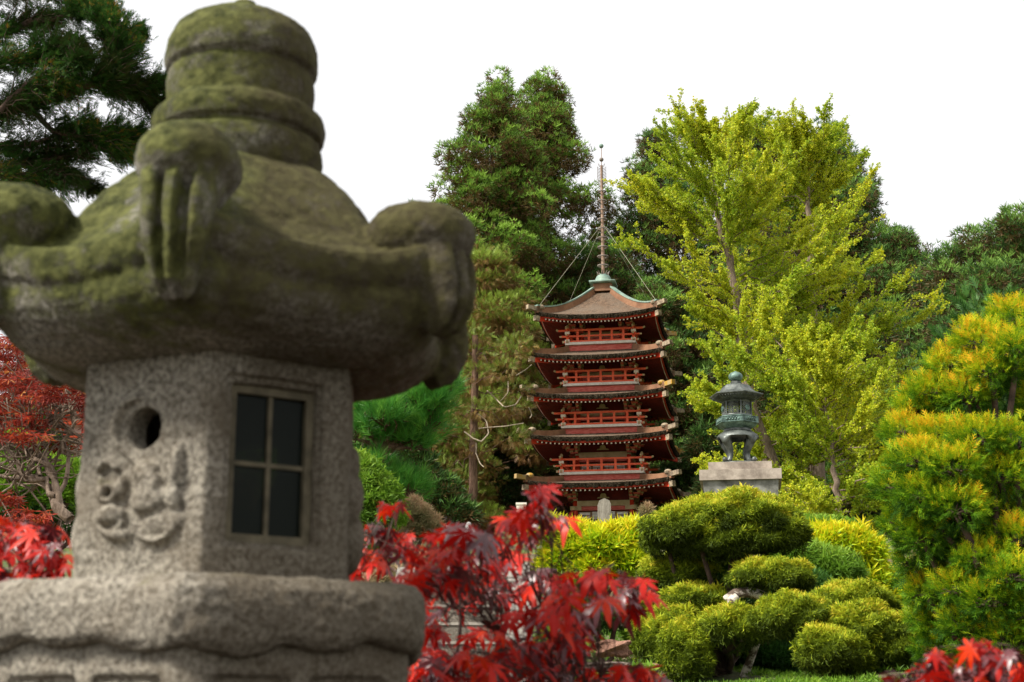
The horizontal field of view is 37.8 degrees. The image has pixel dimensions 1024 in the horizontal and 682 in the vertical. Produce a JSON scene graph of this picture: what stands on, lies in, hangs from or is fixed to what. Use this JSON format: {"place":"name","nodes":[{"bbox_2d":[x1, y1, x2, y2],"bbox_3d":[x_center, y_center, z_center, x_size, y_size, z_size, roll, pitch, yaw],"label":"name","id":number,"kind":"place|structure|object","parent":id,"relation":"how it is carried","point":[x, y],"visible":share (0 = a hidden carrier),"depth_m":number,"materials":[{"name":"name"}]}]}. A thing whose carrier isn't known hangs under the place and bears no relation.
{"place":"outdoors","nodes":[
{"label":"outdoors","id":0,"kind":"place"},
{"bbox_2d":[1,532,952,681],"bbox_3d":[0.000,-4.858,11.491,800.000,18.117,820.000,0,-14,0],"label":"ground","id":1,"kind":"structure","parent":0,"point":[734,675],"depth_m":18.53,"materials":[{"name":"soil"}]},
{"bbox_2d":[1,353,51,514],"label":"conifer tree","id":2,"kind":"object","parent":1,"relation":"on","point":[28,407],"depth_m":59.52,"materials":[{"name":"green plant"}]},
{"bbox_2d":[0,428,78,551],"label":"green shrub","id":3,"kind":"object","parent":1,"relation":"on","point":[67,530],"visible":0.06,"depth_m":19.79,"materials":[{"name":"green plant"}]},
{"bbox_2d":[0,428,80,570],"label":"green shrub","id":4,"kind":"object","parent":1,"relation":"on","point":[69,496],"visible":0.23,"depth_m":16.98,"materials":[{"name":"green plant"}]},
{"bbox_2d":[0,357,84,558],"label":"red maple tree","id":5,"kind":"object","parent":1,"relation":"on","point":[17,395],"visible":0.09,"depth_m":22.35,"materials":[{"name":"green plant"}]},
{"bbox_2d":[0,334,85,528],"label":"red maple tree","id":6,"kind":"object","parent":1,"relation":"on","point":[40,426],"visible":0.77,"depth_m":13.17,"materials":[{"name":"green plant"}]},
{"bbox_2d":[20,372,85,548],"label":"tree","id":7,"kind":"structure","parent":1,"relation":"on","point":[77,426],"depth_m":30.50,"materials":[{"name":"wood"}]},
{"bbox_2d":[0,0,167,207],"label":"cypress tree","id":8,"kind":"object","parent":1,"relation":"on","point":[46,161],"visible":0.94,"depth_m":20.11,"materials":[{"name":"green plant"}]},
{"bbox_2d":[0,0,476,681],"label":"stone lantern","id":9,"kind":"object","parent":1,"relation":"on","point":[224,306],"visible":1,"depth_m":2.32,"materials":[{"name":"stone"}]},
{"bbox_2d":[225,383,313,545],"bbox_3d":[-0.387,0.198,2.368,0.148,0.247,0.016,9,-17,-33],"label":"window frame","id":10,"kind":"structure","parent":9,"relation":"in","point":[271,442],"depth_m":2.37,"materials":[{"name":"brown wood"}]},
{"bbox_2d":[357,542,390,576],"bbox_3d":[-1.428,2.098,13.896,0.722,0.618,0.482,0,-14,0],"label":"green shrub","id":11,"kind":"object","parent":1,"relation":"on","point":[369,546],"visible":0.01,"depth_m":13.83,"materials":[{"name":"green plant"}]},
{"bbox_2d":[353,435,401,452],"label":"conifer tree","id":12,"kind":"object","parent":1,"relation":"on","point":[360,443],"depth_m":51.84,"materials":[{"name":"green plant"}]},
{"bbox_2d":[356,563,402,581],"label":"pale grass tuft","id":13,"kind":"object","parent":1,"relation":"on","point":[385,578],"visible":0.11,"depth_m":12.78,"materials":[{"name":"beige plant"}]},
{"bbox_2d":[355,446,410,543],"bbox_3d":[-1.635,2.083,17.015,1.004,1.817,0.703,0,-14,0],"label":"thread shrub","id":14,"kind":"object","parent":1,"relation":"on","point":[379,483],"visible":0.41,"depth_m":16.94,"materials":[{"name":"green plant"}]},
{"bbox_2d":[353,365,470,541],"bbox_3d":[-1.810,1.863,24.157,2.458,3.347,2.284,0,-14,0],"label":"pine tree","id":15,"kind":"object","parent":1,"relation":"on","point":[397,423],"visible":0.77,"depth_m":23.99,"materials":[{"name":"green plant"}]},
{"bbox_2d":[380,492,446,555],"bbox_3d":[-1.460,2.763,21.973,1.062,1.098,0.651,0,-14,0],"label":"bronze shrub","id":16,"kind":"object","parent":1,"relation":"on","point":[424,516],"visible":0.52,"depth_m":21.85,"materials":[{"name":"brown plant"}]},
{"bbox_2d":[367,437,487,527],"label":"evergreen bush","id":17,"kind":"object","parent":1,"relation":"on","point":[447,499],"visible":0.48,"depth_m":41.85,"materials":[{"name":"green plant"}]},
{"bbox_2d":[0,454,891,531],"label":"wood","id":18,"kind":"object","parent":1,"relation":"on","point":[529,500],"depth_m":75.29,"materials":[{"name":"brown wood"}]},
{"bbox_2d":[391,397,510,531],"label":"conifer tree","id":19,"kind":"object","parent":1,"relation":"on","point":[486,506],"visible":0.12,"depth_m":46.90,"materials":[{"name":"green plant"}]},
{"bbox_2d":[395,562,530,681],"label":"concrete stairs","id":20,"kind":"structure","parent":1,"relation":"on","point":[452,629],"depth_m":11.51,"materials":[{"name":"grey concrete"}]},
{"bbox_2d":[422,320,539,531],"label":"bare trunk tree","id":21,"kind":"object","parent":1,"relation":"on","point":[475,381],"visible":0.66,"depth_m":43.62,"materials":[{"name":"green plant"}]},
{"bbox_2d":[454,407,509,493],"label":"bare trunk tree","id":22,"kind":"object","parent":1,"relation":"on","point":[494,449],"visible":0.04,"depth_m":50.34,"materials":[{"name":"green plant"}]},
{"bbox_2d":[423,233,557,482],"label":"conifer tree","id":23,"kind":"object","parent":1,"relation":"on","point":[492,265],"visible":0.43,"depth_m":51.45,"materials":[{"name":"green plant"}]},
{"bbox_2d":[426,65,575,531],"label":"conifer tree","id":24,"kind":"object","parent":1,"relation":"on","point":[493,204],"visible":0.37,"depth_m":60.37,"materials":[{"name":"green plant"}]},
{"bbox_2d":[463,356,539,527],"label":"bare trunk tree","id":25,"kind":"object","parent":1,"relation":"on","point":[536,469],"visible":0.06,"depth_m":51.89,"materials":[{"name":"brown plant"}]},
{"bbox_2d":[468,369,547,530],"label":"bare trunk tree","id":26,"kind":"object","parent":1,"relation":"on","point":[532,424],"visible":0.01,"depth_m":56.05,"materials":[{"name":"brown plant"}]},
{"bbox_2d":[478,427,549,532],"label":"evergreen bush","id":27,"kind":"object","parent":1,"relation":"on","point":[510,493],"visible":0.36,"depth_m":50.86,"materials":[{"name":"green plant"}]},
{"bbox_2d":[516,502,526,532],"bbox_3d":[0.234,4.922,37.920,0.275,1.635,0.230,0,-14,0],"label":"white post","id":28,"kind":"object","parent":1,"relation":"on","point":[518,504],"visible":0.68,"depth_m":38.00,"materials":[{"name":"paint"}]},
{"bbox_2d":[534,568,556,635],"bbox_3d":[0.341,2.855,15.259,0.250,1.054,0.238,0,-14,0],"label":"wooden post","id":29,"kind":"object","parent":1,"relation":"on","point":[542,596],"visible":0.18,"depth_m":15.22,"materials":[{"name":"brown wood"}]},
{"bbox_2d":[484,65,622,514],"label":"conifer tree","id":30,"kind":"object","parent":1,"relation":"on","point":[549,108],"visible":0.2,"depth_m":64.65,"materials":[{"name":"green plant"}]},
{"bbox_2d":[534,570,603,681],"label":"plant","id":31,"kind":"object","parent":1,"relation":"on","point":[580,575],"visible":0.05,"depth_m":13.70,"materials":[{"name":"green plant"}]},
{"bbox_2d":[527,509,647,594],"bbox_3d":[1.198,3.195,21.839,2.148,1.556,1.302,0,-14,0],"label":"yellow leaf shrub","id":32,"kind":"object","parent":1,"relation":"on","point":[613,541],"visible":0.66,"depth_m":21.53,"materials":[{"name":"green plant"}]},
{"bbox_2d":[529,233,653,516],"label":"conifer tree","id":33,"kind":"object","parent":1,"relation":"on","point":[617,268],"visible":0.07,"depth_m":61.22,"materials":[{"name":"green plant"}]},
{"bbox_2d":[514,144,690,521],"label":"pagoda","id":34,"kind":"object","parent":1,"relation":"on","point":[606,367],"visible":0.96,"depth_m":47.76,"materials":[{"name":"paint"}]},
{"bbox_2d":[598,498,610,522],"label":"stone stela","id":35,"kind":"object","parent":1,"relation":"on","point":[604,508],"visible":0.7,"depth_m":40.08,"materials":[{"name":"grey stone"}]},
{"bbox_2d":[592,639,632,657],"bbox_3d":[0.996,3.063,14.896,0.422,0.186,0.284,0,-14,0],"label":"rock","id":36,"kind":"object","parent":1,"relation":"on","point":[623,650],"visible":0.8,"depth_m":14.80,"materials":[{"name":"brown stone"}]},
{"bbox_2d":[590,606,644,661],"bbox_3d":[1.057,3.198,16.201,0.886,0.771,0.632,0,-14,0],"label":"plant","id":37,"kind":"object","parent":1,"relation":"on","point":[604,624],"visible":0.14,"depth_m":16.14,"materials":[{"name":"green plant"}]},
{"bbox_2d":[625,658,661,678],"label":"fern","id":38,"kind":"object","parent":1,"relation":"on","point":[648,663],"visible":0.13,"depth_m":12.29,"materials":[{"name":"green plant"}]},
{"bbox_2d":[635,500,656,517],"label":"tan shrub","id":39,"kind":"object","parent":1,"relation":"on","point":[642,510],"visible":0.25,"depth_m":29.96,"materials":[{"name":"brown plant"}]},
{"bbox_2d":[587,125,740,384],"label":"conifer tree","id":40,"kind":"object","parent":1,"relation":"on","point":[649,223],"visible":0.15,"depth_m":66.42,"materials":[{"name":"green plant"}]},
{"bbox_2d":[646,442,703,513],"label":"evergreen bush","id":41,"kind":"object","parent":1,"relation":"on","point":[684,478],"visible":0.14,"depth_m":51.35,"materials":[{"name":"green plant"}]},
{"bbox_2d":[633,274,724,486],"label":"conifer tree","id":42,"kind":"object","parent":1,"relation":"on","point":[683,357],"visible":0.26,"depth_m":54.39,"materials":[{"name":"green plant"}]},
{"bbox_2d":[626,482,818,681],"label":"cloud pruned cypress","id":43,"kind":"object","parent":1,"relation":"on","point":[702,535],"visible":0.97,"depth_m":15.75,"materials":[{"name":"green plant"}]},
{"bbox_2d":[634,561,836,672],"bbox_3d":[2.730,3.186,16.842,2.817,1.531,1.446,7,-15,-26],"label":"shrub","id":44,"kind":"object","parent":1,"relation":"on","point":[775,654],"visible":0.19,"depth_m":16.26,"materials":[{"name":"green plant"}]},
{"bbox_2d":[699,461,781,495],"bbox_3d":[4.925,3.453,32.103,1.710,1.537,1.710,-2,-14,9],"label":"stone pedestal","id":45,"kind":"object","parent":1,"relation":"on","point":[762,475],"visible":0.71,"depth_m":31.45,"materials":[{"name":"grey stone"}]},
{"bbox_2d":[710,371,762,461],"bbox_3d":[4.895,1.682,32.538,1.111,2.110,1.186,0,-14,0],"label":"bronze lantern","id":46,"kind":"object","parent":45,"relation":"on","point":[739,425],"visible":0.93,"depth_m":32.27,"materials":[{"name":"teal metal"}]},
{"bbox_2d":[680,414,806,517],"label":"evergreen bush","id":47,"kind":"object","parent":1,"relation":"on","point":[697,430],"visible":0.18,"depth_m":46.27,"materials":[{"name":"green plant"}]},
{"bbox_2d":[686,110,800,449],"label":"conifer tree","id":48,"kind":"object","parent":1,"relation":"on","point":[758,146],"visible":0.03,"depth_m":68.89,"materials":[{"name":"green plant"}]},
{"bbox_2d":[602,88,889,505],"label":"ginkgo tree","id":49,"kind":"object","parent":1,"relation":"on","point":[725,148],"visible":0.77,"depth_m":42.09,"materials":[{"name":"green plant"}]},
{"bbox_2d":[575,588,953,681],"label":"ground cover","id":50,"kind":"object","parent":1,"relation":"on","point":[790,675],"visible":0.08,"depth_m":14.07,"materials":[{"name":"green plant"}]},
{"bbox_2d":[585,661,629,671],"bbox_3d":[0.732,2.639,12.114,0.464,0.083,0.325,0,-14,0],"label":"rock","id":51,"kind":"object","parent":50,"relation":"on","point":[607,663],"visible":0.18,"depth_m":11.97,"materials":[{"name":"grey stone"}]},
{"bbox_2d":[618,625,641,640],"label":"fern","id":52,"kind":"object","parent":50,"relation":"on","point":[624,635],"visible":0.08,"depth_m":16.39,"materials":[{"name":"green plant"}]},
{"bbox_2d":[677,115,919,484],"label":"conifer tree","id":53,"kind":"object","parent":1,"relation":"on","point":[872,200],"visible":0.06,"depth_m":60.76,"materials":[{"name":"plant"}]},
{"bbox_2d":[681,92,950,512],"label":"ginkgo tree","id":54,"kind":"object","parent":1,"relation":"on","point":[819,149],"visible":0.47,"depth_m":45.74,"materials":[{"name":"green plant"}]},
{"bbox_2d":[768,537,871,580],"bbox_3d":[3.716,3.039,18.315,1.396,1.452,1.058,0,-14,0],"label":"mop cypress","id":55,"kind":"object","parent":1,"relation":"on","point":[839,562],"visible":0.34,"depth_m":18.09,"materials":[{"name":"green plant"}]},
{"bbox_2d":[727,306,922,528],"bbox_3d":[8.187,2.190,38.381,5.216,5.956,5.364,10,-17,-35],"label":"ginkgo tree","id":56,"kind":"object","parent":1,"relation":"on","point":[818,355],"visible":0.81,"depth_m":38.22,"materials":[{"name":"green plant"}]},
{"bbox_2d":[803,510,866,524],"bbox_3d":[4.938,3.296,23.880,1.781,1.242,1.272,0,-14,0],"label":"green mound shrub","id":57,"kind":"object","parent":1,"relation":"on","point":[834,516],"visible":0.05,"depth_m":23.78,"materials":[{"name":"green plant"}]},
{"bbox_2d":[746,576,927,677],"bbox_3d":[3.237,2.817,14.586,1.718,1.121,1.402,7,-15,-27],"label":"cloud pruned cypress","id":58,"kind":"object","parent":1,"relation":"on","point":[847,626],"visible":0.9,"depth_m":14.28,"materials":[{"name":"green plant"}]},
{"bbox_2d":[780,223,935,521],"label":"conifer tree","id":59,"kind":"object","parent":1,"relation":"on","point":[902,255],"visible":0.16,"depth_m":58.40,"materials":[{"name":"green plant"}]},
{"bbox_2d":[808,513,913,612],"bbox_3d":[4.363,3.060,19.869,1.962,1.533,1.088,0,-14,0],"label":"yellow leaf shrub","id":60,"kind":"object","parent":1,"relation":"on","point":[869,544],"visible":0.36,"depth_m":19.64,"materials":[{"name":"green plant"}]},
{"bbox_2d":[825,409,931,532],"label":"evergreen bush","id":61,"kind":"object","parent":1,"relation":"on","point":[862,515],"visible":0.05,"depth_m":47.51,"materials":[{"name":"green plant"}]},
{"bbox_2d":[888,261,955,530],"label":"conifer tree","id":62,"kind":"object","parent":1,"relation":"on","point":[914,290],"visible":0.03,"depth_m":54.46,"materials":[{"name":"green plant"}]},
{"bbox_2d":[841,200,1023,523],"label":"conifer tree","id":63,"kind":"object","parent":1,"relation":"on","point":[996,262],"visible":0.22,"depth_m":50.85,"materials":[{"name":"green plant"}]},
{"bbox_2d":[863,274,1023,681],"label":"golden conifer","id":64,"kind":"object","parent":1,"relation":"on","point":[966,508],"visible":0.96,"depth_m":11.80,"materials":[{"name":"green plant"}]},
{"bbox_2d":[0,0,1023,398],"label":"sky","id":65,"kind":"structure","parent":0,"point":[934,89],"materials":[{"name":"white"}]},
{"label":"planting bed","id":66,"kind":"structure","parent":0,"visible":0},
{"bbox_2d":[0,511,73,581],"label":"scarlet maple","id":67,"kind":"object","parent":66,"relation":"on","point":[38,545],"visible":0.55,"depth_m":3.12,"materials":[{"name":"red plant"}]},
{"bbox_2d":[350,478,671,681],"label":"scarlet maple","id":68,"kind":"object","parent":66,"relation":"on","point":[458,585],"visible":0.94,"depth_m":3.09,"materials":[{"name":"red plant"}]},
{"bbox_2d":[879,637,1023,681],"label":"scarlet maple","id":69,"kind":"object","parent":66,"relation":"on","point":[983,663],"visible":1,"depth_m":2.81,"materials":[{"name":"red plant"}]}
]}

